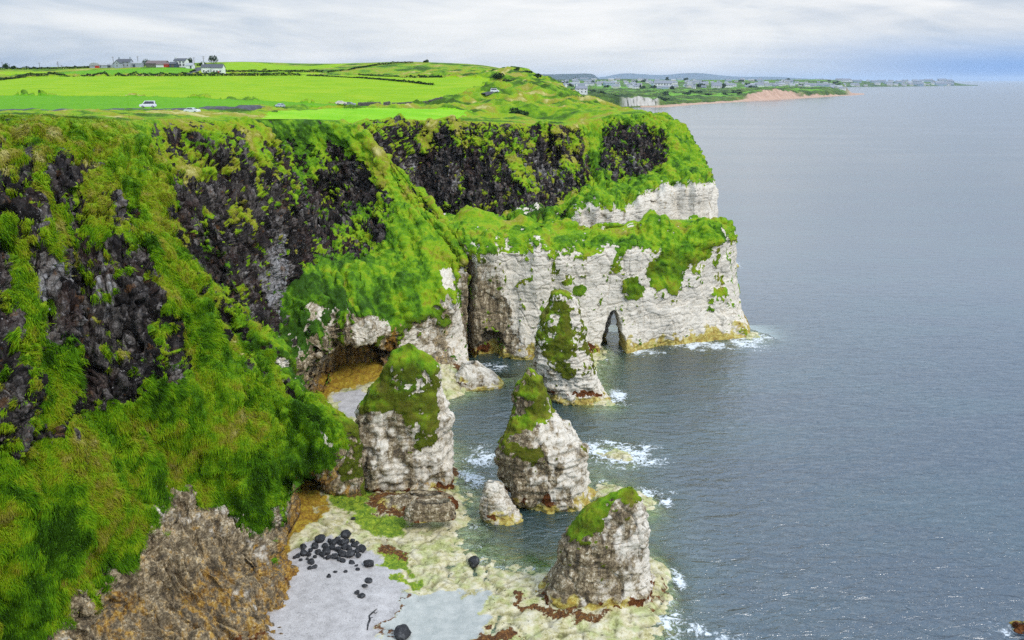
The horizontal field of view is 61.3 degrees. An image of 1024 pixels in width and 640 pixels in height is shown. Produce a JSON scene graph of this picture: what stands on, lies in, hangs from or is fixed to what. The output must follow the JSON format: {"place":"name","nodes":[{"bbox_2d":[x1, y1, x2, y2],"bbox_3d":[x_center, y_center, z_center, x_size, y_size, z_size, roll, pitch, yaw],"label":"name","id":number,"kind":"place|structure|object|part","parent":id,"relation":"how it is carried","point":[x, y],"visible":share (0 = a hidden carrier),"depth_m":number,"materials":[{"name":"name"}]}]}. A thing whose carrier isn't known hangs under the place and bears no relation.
{"place":"outdoors","nodes":[
{"label":"outdoors","id":0,"kind":"place"},
{"bbox_2d":[0,105,264,110],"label":"road","id":1,"kind":"structure","parent":0,"point":[251,107],"depth_m":246.05,"materials":[{"name":"grey asphalt"}]},
{"bbox_2d":[139,101,156,107],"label":"parked car","id":2,"kind":"object","parent":1,"relation":"on","point":[144,104],"visible":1,"depth_m":223.67,"materials":[{"name":"white paint"}]},
{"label":"window","id":3,"kind":"part","parent":2,"relation":"part of","materials":[{"name":"black glass"}]},
{"bbox_2d":[0,62,646,125],"bbox_3d":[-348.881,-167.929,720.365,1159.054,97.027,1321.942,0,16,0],"label":"farmland","id":4,"kind":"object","parent":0,"point":[460,88],"visible":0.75,"depth_m":382.88,"materials":[{"name":"green plant"}]},
{"bbox_2d":[0,72,39,79],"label":"hedge","id":5,"kind":"object","parent":4,"relation":"on","point":[21,76],"visible":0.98,"depth_m":532.90,"materials":[{"name":"green plant"}]},
{"bbox_2d":[0,65,89,69],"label":"hedge","id":6,"kind":"object","parent":4,"relation":"on","point":[33,67],"visible":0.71,"depth_m":651.39,"materials":[{"name":"green plant"}]},
{"bbox_2d":[89,63,100,67],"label":"barn","id":7,"kind":"structure","parent":4,"relation":"on","point":[94,65],"depth_m":671.83,"materials":[{"name":"grey metal"}]},
{"bbox_2d":[101,63,113,67],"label":"shed","id":8,"kind":"structure","parent":4,"relation":"on","point":[107,65],"depth_m":673.11,"materials":[{"name":"grey metal"}]},
{"bbox_2d":[114,60,122,67],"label":"farmhouse wing","id":9,"kind":"structure","parent":4,"relation":"on","point":[118,63],"depth_m":661.20,"materials":[{"name":"white paint"}]},
{"bbox_2d":[117,57,132,67],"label":"farmhouse","id":10,"kind":"object","parent":4,"relation":"on","point":[127,63],"visible":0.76,"depth_m":668.57,"materials":[{"name":"paint"}]},
{"bbox_2d":[131,62,144,66],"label":"shed","id":11,"kind":"structure","parent":4,"relation":"on","point":[137,64],"depth_m":670.80,"materials":[{"name":"grey metal"}]},
{"bbox_2d":[145,61,167,66],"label":"barn","id":12,"kind":"structure","parent":4,"relation":"on","point":[150,63],"depth_m":674.63,"materials":[{"name":"stone"}]},
{"bbox_2d":[155,62,169,66],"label":"barn","id":13,"kind":"structure","parent":4,"relation":"on","point":[161,64],"depth_m":666.00,"materials":[{"name":"brown metal"}]},
{"bbox_2d":[37,71,301,76],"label":"hedge","id":14,"kind":"object","parent":4,"relation":"on","point":[200,74],"visible":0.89,"depth_m":524.09,"materials":[{"name":"green plant"}]},
{"bbox_2d":[169,62,177,67],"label":"shed","id":15,"kind":"structure","parent":4,"relation":"on","point":[173,64],"depth_m":663.06,"materials":[{"name":"paint"}]},
{"bbox_2d":[173,56,188,66],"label":"villa","id":16,"kind":"object","parent":4,"relation":"on","point":[182,62],"visible":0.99,"depth_m":667.68,"materials":[{"name":"paint"}]},
{"bbox_2d":[185,63,194,68],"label":"outhouse","id":17,"kind":"structure","parent":4,"relation":"on","point":[190,65],"depth_m":660.06,"materials":[{"name":"white paint"}]},
{"bbox_2d":[183,108,200,111],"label":"parked car","id":18,"kind":"object","parent":4,"relation":"on","point":[192,110],"visible":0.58,"depth_m":225.40,"materials":[{"name":"white paint"}]},
{"bbox_2d":[200,62,211,72],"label":"cottage","id":19,"kind":"structure","parent":4,"relation":"on","point":[206,68],"depth_m":587.76,"materials":[{"name":"paint"}]},
{"bbox_2d":[208,55,217,63],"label":"tree","id":20,"kind":"object","parent":4,"relation":"on","point":[212,59],"visible":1,"depth_m":804.46,"materials":[{"name":"green plant"}]},
{"bbox_2d":[211,64,225,73],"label":"cottage","id":21,"kind":"structure","parent":4,"relation":"on","point":[220,68],"depth_m":585.01,"materials":[{"name":"paint"}]},
{"bbox_2d":[195,69,323,72],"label":"hedge","id":22,"kind":"object","parent":4,"relation":"on","point":[263,70],"visible":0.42,"depth_m":651.17,"materials":[{"name":"green plant"}]},
{"bbox_2d":[275,103,284,106],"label":"parked car","id":23,"kind":"object","parent":4,"relation":"on","point":[280,105],"visible":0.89,"depth_m":285.49,"materials":[{"name":"silver metal"}]},
{"bbox_2d":[335,101,346,104],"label":"parked car","id":24,"kind":"object","parent":4,"relation":"on","point":[340,102],"visible":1,"depth_m":311.80,"materials":[{"name":"white paint"}]},
{"bbox_2d":[306,74,434,84],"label":"hedge","id":25,"kind":"object","parent":4,"relation":"on","point":[413,81],"visible":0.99,"depth_m":503.18,"materials":[{"name":"green plant"}]},
{"bbox_2d":[327,61,413,71],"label":"hedge","id":26,"kind":"object","parent":4,"relation":"on","point":[371,65],"visible":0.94,"depth_m":712.82,"materials":[{"name":"green plant"}]},
{"bbox_2d":[358,101,390,105],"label":"stone wall","id":27,"kind":"structure","parent":4,"relation":"on","point":[370,103],"depth_m":324.04,"materials":[{"name":"grey stone"}]},
{"bbox_2d":[358,74,442,77],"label":"hedge","id":28,"kind":"object","parent":4,"relation":"on","point":[425,76],"visible":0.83,"depth_m":593.04,"materials":[{"name":"green plant"}]},
{"bbox_2d":[392,97,442,103],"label":"stone wall","id":29,"kind":"structure","parent":4,"relation":"on","point":[423,101],"depth_m":353.23,"materials":[{"name":"grey stone"}]},
{"bbox_2d":[493,72,504,78],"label":"bush","id":30,"kind":"object","parent":4,"relation":"on","point":[497,76],"visible":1,"depth_m":510.72,"materials":[{"name":"green plant"}]},
{"bbox_2d":[508,107,528,115],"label":"bush","id":31,"kind":"object","parent":4,"relation":"on","point":[518,111],"visible":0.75,"depth_m":309.21,"materials":[{"name":"green plant"}]},
{"bbox_2d":[0,111,750,639],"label":"cliff","id":32,"kind":"structure","parent":0,"point":[450,239],"depth_m":142.15,"materials":[{"name":"green plant"}]},
{"bbox_2d":[0,112,350,639],"bbox_3d":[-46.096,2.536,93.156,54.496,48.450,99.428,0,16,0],"label":"cliff grass","id":33,"kind":"structure","parent":32,"relation":"on","point":[30,548],"depth_m":76.33,"materials":[{"name":"green plant"}]},
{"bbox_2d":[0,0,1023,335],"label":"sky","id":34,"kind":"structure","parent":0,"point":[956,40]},
{"bbox_2d":[265,329,772,639],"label":"beach","id":35,"kind":"structure","parent":0,"point":[427,583],"depth_m":90.15,"materials":[{"name":"beige stone"}]},
{"bbox_2d":[300,543,306,549],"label":"boulder","id":36,"kind":"object","parent":35,"relation":"on","point":[303,546],"visible":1,"depth_m":92.59,"materials":[{"name":"grey stone"}]},
{"bbox_2d":[300,549,307,555],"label":"boulder","id":37,"kind":"object","parent":35,"relation":"on","point":[303,552],"visible":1,"depth_m":91.56,"materials":[{"name":"grey stone"}]},
{"bbox_2d":[307,558,314,564],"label":"boulder","id":38,"kind":"object","parent":35,"relation":"on","point":[310,561],"visible":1,"depth_m":90.20,"materials":[{"name":"grey stone"}]},
{"bbox_2d":[311,542,318,548],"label":"boulder","id":39,"kind":"object","parent":35,"relation":"on","point":[314,545],"visible":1,"depth_m":92.89,"materials":[{"name":"grey stone"}]},
{"bbox_2d":[315,534,325,542],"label":"boulder","id":40,"kind":"object","parent":35,"relation":"on","point":[319,538],"visible":1,"depth_m":93.90,"materials":[{"name":"black stone"}]},
{"bbox_2d":[322,547,330,554],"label":"boulder","id":41,"kind":"object","parent":35,"relation":"on","point":[326,550],"visible":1,"depth_m":92.04,"materials":[{"name":"grey stone"}]},
{"bbox_2d":[329,539,335,544],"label":"boulder","id":42,"kind":"object","parent":35,"relation":"on","point":[332,541],"visible":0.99,"depth_m":93.66,"materials":[{"name":"black stone"}]},
{"bbox_2d":[331,553,337,558],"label":"boulder","id":43,"kind":"object","parent":35,"relation":"on","point":[334,555],"visible":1,"depth_m":91.25,"materials":[{"name":"grey stone"}]},
{"bbox_2d":[337,550,345,556],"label":"boulder","id":44,"kind":"object","parent":35,"relation":"on","point":[341,553],"visible":1,"depth_m":91.78,"materials":[{"name":"grey stone"}]},
{"bbox_2d":[337,539,345,545],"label":"boulder","id":45,"kind":"object","parent":35,"relation":"on","point":[340,542],"visible":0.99,"depth_m":93.82,"materials":[{"name":"black stone"}]},
{"bbox_2d":[321,414,366,498],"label":"rock buttress","id":46,"kind":"object","parent":35,"relation":"on","point":[349,481],"visible":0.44,"depth_m":104.09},
{"bbox_2d":[341,543,347,548],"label":"boulder","id":47,"kind":"object","parent":35,"relation":"on","point":[344,546],"visible":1,"depth_m":93.09,"materials":[{"name":"grey stone"}]},
{"bbox_2d":[340,529,351,538],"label":"boulder","id":48,"kind":"object","parent":35,"relation":"on","point":[346,533],"visible":0.98,"depth_m":95.25,"materials":[{"name":"black stone"}]},
{"bbox_2d":[345,549,354,557],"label":"boulder","id":49,"kind":"object","parent":35,"relation":"on","point":[349,553],"visible":1,"depth_m":91.64,"materials":[{"name":"grey stone"}]},
{"bbox_2d":[351,542,357,547],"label":"boulder","id":50,"kind":"object","parent":35,"relation":"on","point":[354,544],"visible":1,"depth_m":93.77,"materials":[{"name":"grey stone"}]},
{"bbox_2d":[356,544,366,552],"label":"boulder","id":51,"kind":"object","parent":35,"relation":"on","point":[362,547],"visible":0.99,"depth_m":92.80,"materials":[{"name":"grey stone"}]},
{"bbox_2d":[357,593,365,597],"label":"boulder","id":52,"kind":"object","parent":35,"relation":"on","point":[361,595],"visible":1,"depth_m":84.85,"materials":[{"name":"grey stone"}]},
{"bbox_2d":[363,559,373,567],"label":"boulder","id":53,"kind":"object","parent":35,"relation":"on","point":[368,563],"visible":1,"depth_m":89.97,"materials":[{"name":"grey stone"}]},
{"bbox_2d":[365,577,372,582],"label":"boulder","id":54,"kind":"object","parent":35,"relation":"on","point":[368,580],"visible":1,"depth_m":87.43,"materials":[{"name":"grey stone"}]},
{"bbox_2d":[367,609,376,629],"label":"driftwood branch","id":55,"kind":"object","parent":35,"relation":"on","point":[370,614],"visible":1,"depth_m":81.85,"materials":[{"name":"grey wood"}]},
{"bbox_2d":[394,624,411,639],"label":"boulder","id":56,"kind":"object","parent":35,"relation":"on","point":[402,632],"visible":1,"depth_m":79.41,"materials":[{"name":"grey stone"}]},
{"bbox_2d":[354,343,454,492],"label":"sea stack","id":57,"kind":"object","parent":35,"relation":"on","point":[405,417],"visible":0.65,"depth_m":105.70,"materials":[{"name":"white stone"}]},
{"bbox_2d":[377,489,458,510],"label":"rock ledge","id":58,"kind":"object","parent":35,"relation":"on","point":[400,501],"visible":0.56,"depth_m":103.55,"materials":[{"name":"grey stone"}]},
{"bbox_2d":[403,497,455,522],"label":"rock ledge","id":59,"kind":"object","parent":35,"relation":"on","point":[427,509],"visible":1,"depth_m":97.92,"materials":[{"name":"grey stone"}]},
{"bbox_2d":[468,555,479,567],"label":"boulder","id":60,"kind":"object","parent":35,"relation":"on","point":[473,561],"visible":1,"depth_m":91.86,"materials":[{"name":"grey stone"}]},
{"bbox_2d":[455,360,505,392],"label":"rock ledge","id":61,"kind":"object","parent":35,"relation":"on","point":[475,376],"visible":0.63,"depth_m":145.07,"materials":[{"name":"white stone"}]},
{"bbox_2d":[479,480,523,532],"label":"rock outcrop","id":62,"kind":"object","parent":35,"relation":"on","point":[497,506],"visible":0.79,"depth_m":100.92,"materials":[{"name":"white stone"}]},
{"bbox_2d":[535,486,655,610],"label":"sea stack","id":63,"kind":"object","parent":35,"relation":"on","point":[603,557],"visible":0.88,"depth_m":83.47,"materials":[{"name":"grey stone"}]},
{"bbox_2d":[541,73,598,79],"bbox_3d":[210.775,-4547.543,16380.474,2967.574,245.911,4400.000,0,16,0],"label":"mountain","id":64,"kind":"structure","parent":0,"point":[567,76],"depth_m":15701.58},
{"bbox_2d":[598,73,805,79],"bbox_3d":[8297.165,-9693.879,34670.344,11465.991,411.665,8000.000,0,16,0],"label":"mountain","id":65,"kind":"structure","parent":0,"point":[697,76],"depth_m":33127.33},
{"bbox_2d":[557,79,864,107],"bbox_3d":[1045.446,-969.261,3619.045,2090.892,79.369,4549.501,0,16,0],"label":"coast","id":66,"kind":"structure","parent":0,"point":[647,96],"depth_m":2316.56},
{"bbox_2d":[575,84,587,94],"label":"town house","id":67,"kind":"structure","parent":66,"relation":"on","point":[582,89],"depth_m":1579.21,"materials":[{"name":"stone"}]},
{"bbox_2d":[603,81,614,85],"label":"town house","id":68,"kind":"structure","parent":66,"relation":"on","point":[610,83],"depth_m":3387.07,"materials":[{"name":"stone"}]},
{"bbox_2d":[653,80,671,86],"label":"town house","id":69,"kind":"structure","parent":66,"relation":"on","point":[658,83],"depth_m":3104.29,"materials":[{"name":"stone"}]},
{"bbox_2d":[711,84,721,87],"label":"town house","id":70,"kind":"structure","parent":66,"relation":"on","point":[716,85],"depth_m":3023.25,"materials":[{"name":"stone"}]},
{"bbox_2d":[449,81,1023,639],"bbox_3d":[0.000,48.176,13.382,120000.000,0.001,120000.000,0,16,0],"label":"sea","id":71,"kind":"structure","parent":0,"point":[839,455],"depth_m":142.56,"materials":[{"name":"liquid"}]},
{"bbox_2d":[494,368,597,513],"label":"sea stack","id":72,"kind":"object","parent":71,"relation":"in","point":[541,451],"visible":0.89,"depth_m":102.93,"materials":[{"name":"white stone"}]},
{"bbox_2d":[532,289,610,409],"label":"sea stack","id":73,"kind":"object","parent":71,"relation":"in","point":[563,363],"visible":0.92,"depth_m":136.56,"materials":[{"name":"white stone"}]},
{"bbox_2d":[1009,620,1023,633],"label":"sea rock","id":74,"kind":"object","parent":71,"relation":"in","point":[1018,626],"visible":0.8,"depth_m":81.39,"materials":[{"name":"brown stone"}]},
{"bbox_2d":[842,81,977,86],"bbox_3d":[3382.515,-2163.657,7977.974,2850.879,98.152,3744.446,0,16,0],"label":"promontory","id":75,"kind":"structure","parent":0,"point":[868,83],"depth_m":6886.63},
{"bbox_2d":[913,82,923,85],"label":"town house","id":76,"kind":"structure","parent":75,"relation":"on","point":[919,83],"depth_m":7253.39,"materials":[{"name":"stone"}]},
{"bbox_2d":[934,82,943,85],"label":"town house","id":77,"kind":"structure","parent":75,"relation":"on","point":[939,83],"depth_m":7624.53,"materials":[{"name":"stone"}]}
]}

